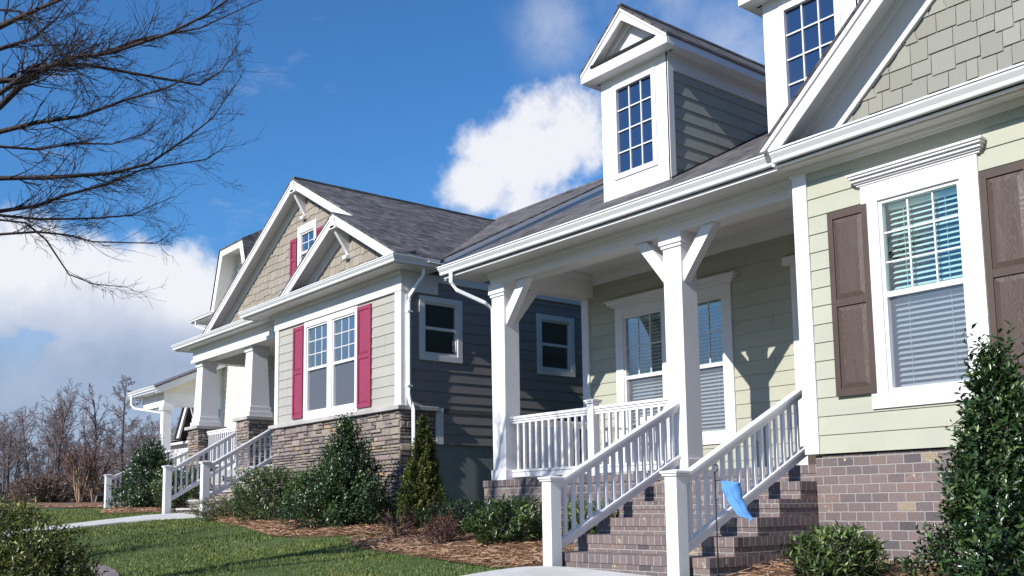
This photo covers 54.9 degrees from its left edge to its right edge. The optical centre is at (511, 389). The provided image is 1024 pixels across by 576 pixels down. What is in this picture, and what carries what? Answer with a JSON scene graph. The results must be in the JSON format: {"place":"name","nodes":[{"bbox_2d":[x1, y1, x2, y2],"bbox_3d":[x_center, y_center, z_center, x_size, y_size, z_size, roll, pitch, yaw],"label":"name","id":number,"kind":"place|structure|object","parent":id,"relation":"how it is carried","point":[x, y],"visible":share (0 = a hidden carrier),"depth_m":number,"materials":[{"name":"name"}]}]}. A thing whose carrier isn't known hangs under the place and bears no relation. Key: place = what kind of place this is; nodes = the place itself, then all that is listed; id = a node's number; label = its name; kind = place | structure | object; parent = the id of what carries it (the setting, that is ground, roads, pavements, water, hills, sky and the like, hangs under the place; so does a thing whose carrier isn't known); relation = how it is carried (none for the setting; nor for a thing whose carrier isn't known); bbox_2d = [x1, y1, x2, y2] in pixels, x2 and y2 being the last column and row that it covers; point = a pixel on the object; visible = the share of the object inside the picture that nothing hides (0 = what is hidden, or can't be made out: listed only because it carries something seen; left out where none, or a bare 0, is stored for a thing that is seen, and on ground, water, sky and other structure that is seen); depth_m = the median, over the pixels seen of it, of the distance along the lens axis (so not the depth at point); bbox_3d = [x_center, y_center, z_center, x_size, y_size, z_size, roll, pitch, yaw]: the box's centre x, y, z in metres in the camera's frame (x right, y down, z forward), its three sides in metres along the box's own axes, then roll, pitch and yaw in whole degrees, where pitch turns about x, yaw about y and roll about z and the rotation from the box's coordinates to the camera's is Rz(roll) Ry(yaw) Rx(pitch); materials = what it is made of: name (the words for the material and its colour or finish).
{"place":"outdoors","nodes":[
{"label":"outdoors","id":0,"kind":"place"},
{"bbox_2d":[12,563,118,575],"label":"brick path","id":1,"kind":"structure","parent":0,"point":[112,572],"depth_m":11.74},
{"bbox_2d":[3,513,195,537],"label":"concrete path","id":2,"kind":"structure","parent":0,"point":[141,518],"depth_m":19.34,"materials":[{"name":"white concrete"}]},
{"bbox_2d":[0,503,505,575],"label":"lawn","id":3,"kind":"structure","parent":0,"point":[282,540],"depth_m":12.48,"materials":[{"name":"green plant"}]},
{"bbox_2d":[0,444,6,479],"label":"woodland tree","id":4,"kind":"object","parent":3,"relation":"on","point":[0,467],"visible":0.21,"depth_m":84.90,"materials":[{"name":"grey plant"}]},
{"bbox_2d":[0,421,15,502],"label":"woodland tree","id":5,"kind":"object","parent":3,"relation":"on","point":[2,437],"visible":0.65,"depth_m":82.04,"materials":[{"name":"brown plant"}]},
{"bbox_2d":[0,425,17,495],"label":"woodland tree","id":6,"kind":"object","parent":3,"relation":"on","point":[11,461],"visible":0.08,"depth_m":113.65,"materials":[{"name":"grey plant"}]},
{"bbox_2d":[0,413,22,484],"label":"woodland tree","id":7,"kind":"object","parent":3,"relation":"on","point":[7,446],"visible":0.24,"depth_m":93.28,"materials":[{"name":"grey plant"}]},
{"bbox_2d":[0,410,31,499],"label":"bare tree","id":8,"kind":"object","parent":3,"relation":"on","point":[7,468],"visible":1,"depth_m":72.95,"materials":[{"name":"brown plant"}]},
{"bbox_2d":[0,491,34,502],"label":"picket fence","id":9,"kind":"object","parent":3,"relation":"on","point":[2,492],"visible":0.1,"depth_m":50.67,"materials":[{"name":"metal"}]},
{"bbox_2d":[11,462,30,498],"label":"woodland tree","id":10,"kind":"object","parent":3,"relation":"on","point":[23,465],"visible":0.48,"depth_m":82.89,"materials":[{"name":"grey plant"}]},
{"bbox_2d":[9,428,34,502],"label":"woodland tree","id":11,"kind":"object","parent":3,"relation":"on","point":[17,466],"visible":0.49,"depth_m":85.90,"materials":[{"name":"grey plant"}]},
{"bbox_2d":[11,433,33,477],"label":"woodland tree","id":12,"kind":"object","parent":3,"relation":"on","point":[20,459],"visible":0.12,"depth_m":101.10,"materials":[{"name":"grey plant"}]},
{"bbox_2d":[5,406,42,486],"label":"woodland tree","id":13,"kind":"object","parent":3,"relation":"on","point":[24,439],"visible":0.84,"depth_m":85.17,"materials":[{"name":"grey plant"}]},
{"bbox_2d":[5,442,43,486],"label":"woodland tree","id":14,"kind":"object","parent":3,"relation":"on","point":[29,462],"visible":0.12,"depth_m":121.12,"materials":[{"name":"grey plant"}]},
{"bbox_2d":[10,401,43,502],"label":"woodland tree","id":15,"kind":"object","parent":3,"relation":"on","point":[15,412],"visible":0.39,"depth_m":98.45,"materials":[{"name":"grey plant"}]},
{"bbox_2d":[3,474,60,502],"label":"bush","id":16,"kind":"object","parent":3,"relation":"on","point":[25,485],"visible":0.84,"depth_m":45.87,"materials":[{"name":"brown plant"}]},
{"bbox_2d":[21,440,45,501],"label":"woodland tree","id":17,"kind":"object","parent":3,"relation":"on","point":[36,456],"visible":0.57,"depth_m":97.05,"materials":[{"name":"grey plant"}]},
{"bbox_2d":[28,430,47,476],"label":"woodland tree","id":18,"kind":"object","parent":3,"relation":"on","point":[37,452],"visible":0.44,"depth_m":114.66,"materials":[{"name":"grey plant"}]},
{"bbox_2d":[32,450,53,491],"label":"woodland tree","id":19,"kind":"object","parent":3,"relation":"on","point":[46,473],"visible":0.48,"depth_m":83.55,"materials":[{"name":"grey plant"}]},
{"bbox_2d":[37,444,52,477],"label":"woodland tree","id":20,"kind":"object","parent":3,"relation":"on","point":[50,465],"visible":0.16,"depth_m":98.93,"materials":[{"name":"grey plant"}]},
{"bbox_2d":[0,529,100,575],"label":"boxwood","id":21,"kind":"object","parent":3,"relation":"on","point":[71,569],"visible":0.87,"depth_m":5.98,"materials":[{"name":"green plant"}]},
{"bbox_2d":[0,495,108,575],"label":"boxwood","id":22,"kind":"object","parent":3,"relation":"on","point":[13,513],"visible":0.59,"depth_m":6.17,"materials":[{"name":"green plant"}]},
{"bbox_2d":[42,404,73,461],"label":"woodland tree","id":23,"kind":"object","parent":3,"relation":"on","point":[53,431],"visible":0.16,"depth_m":94.81,"materials":[{"name":"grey plant"}]},
{"bbox_2d":[43,409,73,473],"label":"woodland tree","id":24,"kind":"object","parent":3,"relation":"on","point":[64,439],"visible":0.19,"depth_m":92.80,"materials":[{"name":"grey plant"}]},
{"bbox_2d":[31,472,87,502],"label":"bush","id":25,"kind":"object","parent":3,"relation":"on","point":[67,487],"visible":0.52,"depth_m":46.30,"materials":[{"name":"brown plant"}]},
{"bbox_2d":[19,502,103,507],"bbox_3d":[-14.584,3.807,32.462,2.505,0.220,9.381,5,-9,-39],"label":"pine straw bed","id":26,"kind":"object","parent":3,"relation":"on","point":[81,504],"visible":0.59,"depth_m":30.87,"materials":[{"name":"brown plant"}]},
{"bbox_2d":[59,437,103,501],"bbox_3d":[-14.942,2.905,33.839,0.966,2.648,1.624,-4,-7,22],"label":"crepe myrtle","id":27,"kind":"object","parent":26,"relation":"on","point":[72,461],"visible":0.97,"depth_m":33.74,"materials":[{"name":"beige plant"}]},
{"bbox_2d":[50,409,72,484],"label":"woodland tree","id":28,"kind":"object","parent":3,"relation":"on","point":[64,435],"visible":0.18,"depth_m":93.02,"materials":[{"name":"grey plant"}]},
{"bbox_2d":[29,377,94,493],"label":"bare tree","id":29,"kind":"object","parent":3,"relation":"on","point":[59,441],"visible":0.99,"depth_m":70.46,"materials":[{"name":"grey plant"}]},
{"bbox_2d":[42,416,81,474],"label":"woodland tree","id":30,"kind":"object","parent":3,"relation":"on","point":[61,468],"visible":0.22,"depth_m":87.98,"materials":[{"name":"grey plant"}]},
{"bbox_2d":[52,419,75,469],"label":"woodland tree","id":31,"kind":"object","parent":3,"relation":"on","point":[68,439],"visible":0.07,"depth_m":105.14,"materials":[{"name":"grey plant"}]},
{"bbox_2d":[0,458,138,501],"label":"undergrowth","id":32,"kind":"object","parent":3,"relation":"on","point":[11,480],"visible":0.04,"depth_m":96.02,"materials":[{"name":"brown plant"}]},
{"bbox_2d":[63,449,94,474],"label":"woodland tree","id":33,"kind":"object","parent":3,"relation":"on","point":[79,463],"visible":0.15,"depth_m":84.40,"materials":[{"name":"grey plant"}]},
{"bbox_2d":[74,430,90,476],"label":"woodland tree","id":34,"kind":"object","parent":3,"relation":"on","point":[82,444],"visible":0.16,"depth_m":102.33,"materials":[{"name":"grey plant"}]},
{"bbox_2d":[69,413,102,467],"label":"woodland tree","id":35,"kind":"object","parent":3,"relation":"on","point":[89,423],"visible":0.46,"depth_m":91.53,"materials":[{"name":"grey plant"}]},
{"bbox_2d":[66,478,112,501],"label":"bush","id":36,"kind":"object","parent":3,"relation":"on","point":[87,498],"visible":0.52,"depth_m":46.20,"materials":[{"name":"brown plant"}]},
{"bbox_2d":[93,494,103,501],"bbox_3d":[-16.713,4.549,40.089,0.597,0.646,0.597,5,-9,-39],"label":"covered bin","id":37,"kind":"object","parent":3,"relation":"on","point":[100,498],"visible":0.14,"depth_m":39.84,"materials":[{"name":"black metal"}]},
{"bbox_2d":[85,418,111,460],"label":"woodland tree","id":38,"kind":"object","parent":3,"relation":"on","point":[100,433],"visible":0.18,"depth_m":105.78,"materials":[{"name":"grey plant"}]},
{"bbox_2d":[72,383,127,485],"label":"bare tree","id":39,"kind":"object","parent":3,"relation":"on","point":[93,417],"visible":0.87,"depth_m":72.64,"materials":[{"name":"brown plant"}]},
{"bbox_2d":[79,446,127,501],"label":"crepe myrtle","id":40,"kind":"object","parent":3,"relation":"on","point":[94,472],"visible":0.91,"depth_m":34.31,"materials":[{"name":"beige plant"}]},
{"bbox_2d":[98,432,116,478],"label":"woodland tree","id":41,"kind":"object","parent":3,"relation":"on","point":[104,446],"visible":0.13,"depth_m":98.54,"materials":[{"name":"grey plant"}]},
{"bbox_2d":[101,417,120,460],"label":"woodland tree","id":42,"kind":"object","parent":3,"relation":"on","point":[110,437],"visible":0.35,"depth_m":94.79,"materials":[{"name":"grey plant"}]},
{"bbox_2d":[97,438,127,486],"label":"woodland tree","id":43,"kind":"object","parent":3,"relation":"on","point":[118,459],"visible":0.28,"depth_m":88.49,"materials":[{"name":"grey plant"}]},
{"bbox_2d":[101,428,123,481],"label":"woodland tree","id":44,"kind":"object","parent":3,"relation":"on","point":[112,444],"visible":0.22,"depth_m":99.33,"materials":[{"name":"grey plant"}]},
{"bbox_2d":[111,485,124,501],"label":"bush","id":45,"kind":"object","parent":3,"relation":"on","point":[116,493],"visible":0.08,"depth_m":47.22,"materials":[{"name":"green plant"}]},
{"bbox_2d":[78,375,158,496],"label":"bare tree","id":46,"kind":"object","parent":3,"relation":"on","point":[131,426],"visible":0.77,"depth_m":66.38,"materials":[{"name":"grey plant"}]},
{"bbox_2d":[118,451,132,476],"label":"woodland tree","id":47,"kind":"object","parent":3,"relation":"on","point":[125,462],"visible":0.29,"depth_m":87.44,"materials":[{"name":"grey plant"}]},
{"bbox_2d":[113,421,146,468],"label":"woodland tree","id":48,"kind":"object","parent":3,"relation":"on","point":[119,439],"visible":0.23,"depth_m":92.44,"materials":[{"name":"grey plant"}]},
{"bbox_2d":[0,0,271,305],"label":"street tree","id":49,"kind":"object","parent":3,"relation":"on","point":[28,75],"visible":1,"depth_m":9.25,"materials":[{"name":"brown plant"}]},
{"bbox_2d":[125,417,148,458],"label":"woodland tree","id":50,"kind":"object","parent":3,"relation":"on","point":[141,428],"visible":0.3,"depth_m":117.10,"materials":[{"name":"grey plant"}]},
{"bbox_2d":[101,508,173,512],"bbox_3d":[-8.484,2.877,23.556,2.238,0.149,5.020,5,-9,-39],"label":"pine straw bed","id":51,"kind":"object","parent":3,"relation":"on","point":[130,511],"visible":0.16,"depth_m":22.50,"materials":[{"name":"brown plant"}]},
{"bbox_2d":[102,434,185,507],"bbox_3d":[-8.976,2.141,24.637,2.213,2.056,2.203,5,-9,-39],"label":"holly shrub","id":52,"kind":"object","parent":51,"relation":"on","point":[156,457],"visible":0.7,"depth_m":24.35,"materials":[{"name":"green plant"}]},
{"bbox_2d":[149,464,210,508],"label":"laurel shrub","id":53,"kind":"object","parent":51,"relation":"on","point":[191,494],"visible":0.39,"depth_m":22.24,"materials":[{"name":"green plant"}]},
{"bbox_2d":[131,424,157,472],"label":"bare tree","id":54,"kind":"object","parent":3,"relation":"on","point":[143,430],"visible":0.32,"depth_m":77.00,"materials":[{"name":"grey plant"}]},
{"bbox_2d":[134,414,159,467],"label":"woodland tree","id":55,"kind":"object","parent":3,"relation":"on","point":[149,426],"visible":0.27,"depth_m":104.37,"materials":[{"name":"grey plant"}]},
{"bbox_2d":[148,421,159,465],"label":"woodland tree","id":56,"kind":"object","parent":3,"relation":"on","point":[153,425],"visible":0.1,"depth_m":118.79,"materials":[{"name":"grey plant"}]},
{"bbox_2d":[150,407,219,477],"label":"house","id":57,"kind":"structure","parent":3,"relation":"on","point":[179,436],"depth_m":51.36,"materials":[{"name":"white paint"}]},
{"bbox_2d":[103,230,422,507],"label":"house","id":58,"kind":"structure","parent":3,"relation":"on","point":[230,379],"depth_m":31.91,"materials":[{"name":"beige"}]},
{"bbox_2d":[218,512,396,536],"bbox_3d":[-3.630,2.282,16.955,2.794,0.366,6.388,5,-9,-39],"label":"pine straw bed","id":59,"kind":"object","parent":3,"relation":"on","point":[328,534],"visible":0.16,"depth_m":14.59,"materials":[{"name":"brown plant"}]},
{"bbox_2d":[186,493,254,520],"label":"cypress shrub","id":60,"kind":"object","parent":59,"relation":"on","point":[218,511],"visible":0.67,"depth_m":17.98,"materials":[{"name":"green plant"}]},
{"bbox_2d":[224,464,301,522],"bbox_3d":[-4.176,1.829,17.105,1.668,1.092,1.623,-1,-7,4],"label":"laurel shrub","id":61,"kind":"object","parent":59,"relation":"on","point":[261,484],"visible":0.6,"depth_m":16.91,"materials":[{"name":"green plant"}]},
{"bbox_2d":[282,460,357,519],"bbox_3d":[-3.221,1.780,16.649,1.442,1.193,1.434,5,-9,-39],"label":"laurel shrub","id":62,"kind":"object","parent":59,"relation":"on","point":[295,482],"visible":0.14,"depth_m":16.43,"materials":[{"name":"green plant"}]},
{"bbox_2d":[268,409,400,529],"bbox_3d":[-2.593,1.315,15.218,2.385,2.007,2.194,5,-9,-39],"label":"holly shrub","id":63,"kind":"object","parent":59,"relation":"on","point":[340,477],"visible":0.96,"depth_m":14.99,"materials":[{"name":"green plant"}]},
{"bbox_2d":[161,176,603,519],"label":"house","id":64,"kind":"structure","parent":3,"relation":"on","point":[337,300],"depth_m":18.41,"materials":[{"name":"beige"}]},
{"bbox_2d":[297,219,316,265],"bbox_3d":[-4.049,-2.854,20.511,0.505,1.150,0.820,5,-9,-39],"label":"window","id":65,"kind":"structure","parent":64,"relation":"in","point":[306,232],"depth_m":20.60,"materials":[{"name":"white paint"}]},
{"bbox_2d":[303,315,329,419],"bbox_3d":[-3.505,-0.375,18.777,0.505,1.900,1.020,5,-9,-39],"label":"window","id":66,"kind":"structure","parent":64,"relation":"in","point":[316,332],"depth_m":19.02,"materials":[{"name":"white paint"}]},
{"bbox_2d":[329,306,358,415],"bbox_3d":[-2.865,-0.478,17.989,0.505,1.900,1.020,5,-9,-39],"label":"window","id":67,"kind":"structure","parent":64,"relation":"in","point":[343,324],"depth_m":18.24,"materials":[{"name":"white glass"}]},
{"bbox_2d":[419,295,462,363],"bbox_3d":[-1.363,-0.994,17.046,0.890,1.100,0.505,5,-9,-39],"label":"window","id":68,"kind":"structure","parent":64,"relation":"in","point":[457,331],"depth_m":16.93,"materials":[{"name":"white wood"}]},
{"bbox_2d":[536,313,574,376],"bbox_3d":[0.677,-0.792,18.677,0.930,1.130,0.505,5,-9,-39],"label":"window","id":69,"kind":"structure","parent":64,"relation":"in","point":[569,334],"depth_m":18.56,"materials":[{"name":"white wood"}]},
{"bbox_2d":[351,530,573,567],"bbox_3d":[-0.301,1.950,12.725,3.185,0.365,5.264,5,-9,-39],"label":"pine straw bed","id":70,"kind":"object","parent":3,"relation":"on","point":[478,562],"visible":0.2,"depth_m":11.19,"materials":[{"name":"brown plant"}]},
{"bbox_2d":[376,505,420,538],"bbox_3d":[-1.491,1.784,12.960,0.613,0.529,0.551,1,-7,-13],"label":"nandina","id":71,"kind":"object","parent":70,"relation":"on","point":[401,529],"visible":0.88,"depth_m":12.95,"materials":[{"name":"brown plant"}]},
{"bbox_2d":[394,414,453,530],"bbox_3d":[-1.293,1.228,14.095,0.853,1.763,0.858,5,-9,-39],"label":"arborvitae","id":72,"kind":"object","parent":70,"relation":"on","point":[425,482],"visible":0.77,"depth_m":13.97,"materials":[{"name":"green plant"}]},
{"bbox_2d":[423,513,457,538],"bbox_3d":[-0.883,1.770,12.434,0.403,0.446,0.439,-4,-8,26],"label":"nandina","id":73,"kind":"object","parent":70,"relation":"on","point":[443,524],"visible":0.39,"depth_m":12.40,"materials":[{"name":"brown plant"}]},
{"bbox_2d":[421,511,464,543],"bbox_3d":[-0.828,1.737,12.006,0.541,0.529,0.557,-1,-7,2],"label":"nandina","id":74,"kind":"object","parent":70,"relation":"on","point":[443,536],"visible":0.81,"depth_m":11.95,"materials":[{"name":"brown plant"}]},
{"bbox_2d":[414,495,496,534],"bbox_3d":[-0.731,1.711,13.078,1.200,0.617,1.229,5,-9,-39],"label":"boxwood","id":75,"kind":"object","parent":70,"relation":"on","point":[459,508],"visible":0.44,"depth_m":12.98,"materials":[{"name":"green plant"}]},
{"bbox_2d":[458,493,542,544],"bbox_3d":[-0.018,1.588,11.756,1.208,0.713,1.207,5,-9,-39],"label":"laurel shrub","id":76,"kind":"object","parent":70,"relation":"on","point":[519,522],"visible":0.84,"depth_m":11.52,"materials":[{"name":"green plant"}]},
{"bbox_2d":[542,495,619,543],"bbox_3d":[0.881,1.548,11.193,1.053,0.732,1.050,5,-9,-39],"label":"laurel shrub","id":77,"kind":"object","parent":70,"relation":"on","point":[592,530],"visible":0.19,"depth_m":11.02,"materials":[{"name":"green plant"}]},
{"bbox_2d":[6,504,990,575],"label":"pine needles","id":78,"kind":"object","parent":3,"relation":"on","point":[409,548],"visible":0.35,"depth_m":11.97,"materials":[{"name":"brown plant"}]},
{"bbox_2d":[437,0,1023,575],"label":"house","id":79,"kind":"structure","parent":3,"relation":"on","point":[789,270],"depth_m":9.65,"materials":[{"name":"beige wood"}]},
{"bbox_2d":[600,416,655,474],"bbox_3d":[1.647,0.748,13.089,0.854,0.831,0.620,5,-9,-39],"label":"rocking chair","id":80,"kind":"object","parent":79,"relation":"on","point":[620,428],"visible":0.17,"depth_m":13.12,"materials":[{"name":"white paint"}]},
{"bbox_2d":[614,298,667,448],"bbox_3d":[2.044,-0.178,14.077,0.505,2.080,1.060,5,-9,-39],"label":"window","id":81,"kind":"structure","parent":79,"relation":"in","point":[640,334],"depth_m":14.23,"materials":[{"name":"white paint"}]},
{"bbox_2d":[697,283,736,444],"bbox_3d":[2.709,-0.285,13.259,0.505,2.080,1.060,5,-9,-39],"label":"window","id":82,"kind":"structure","parent":79,"relation":"in","point":[715,325],"depth_m":13.06,"materials":[{"name":"white glass"}]},
{"bbox_2d":[845,135,990,408],"bbox_3d":[3.770,-0.954,8.808,0.595,2.202,1.280,5,-9,-39],"label":"window","id":83,"kind":"structure","parent":79,"relation":"in","point":[927,256],"depth_m":8.86,"materials":[{"name":"white paint"}]},
{"bbox_2d":[714,464,752,575],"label":"garden flag","id":84,"kind":"object","parent":3,"relation":"on","point":[732,491],"visible":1,"depth_m":7.73,"materials":[{"name":"blue fabric"}]},
{"bbox_2d":[743,562,971,575],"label":"pine straw bed","id":85,"kind":"object","parent":3,"relation":"on","point":[787,569],"visible":0.22,"depth_m":8.26,"materials":[{"name":"brown plant"}]},
{"bbox_2d":[774,520,897,575],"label":"laurel shrub","id":86,"kind":"object","parent":85,"relation":"on","point":[819,555],"visible":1,"depth_m":7.84,"materials":[{"name":"green plant"}]},
{"bbox_2d":[888,320,1023,575],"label":"holly shrub","id":87,"kind":"object","parent":85,"relation":"on","point":[990,485],"visible":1,"depth_m":6.03,"materials":[{"name":"green plant"}]},
{"bbox_2d":[0,0,764,491],"label":"sky","id":88,"kind":"structure","parent":0,"point":[481,108],"materials":[{"name":"blue"}]},
{"bbox_2d":[463,566,647,575],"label":"concrete apron","id":89,"kind":"object","parent":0,"point":[544,571],"visible":1,"depth_m":9.27,"materials":[{"name":"white concrete"}]}
]}

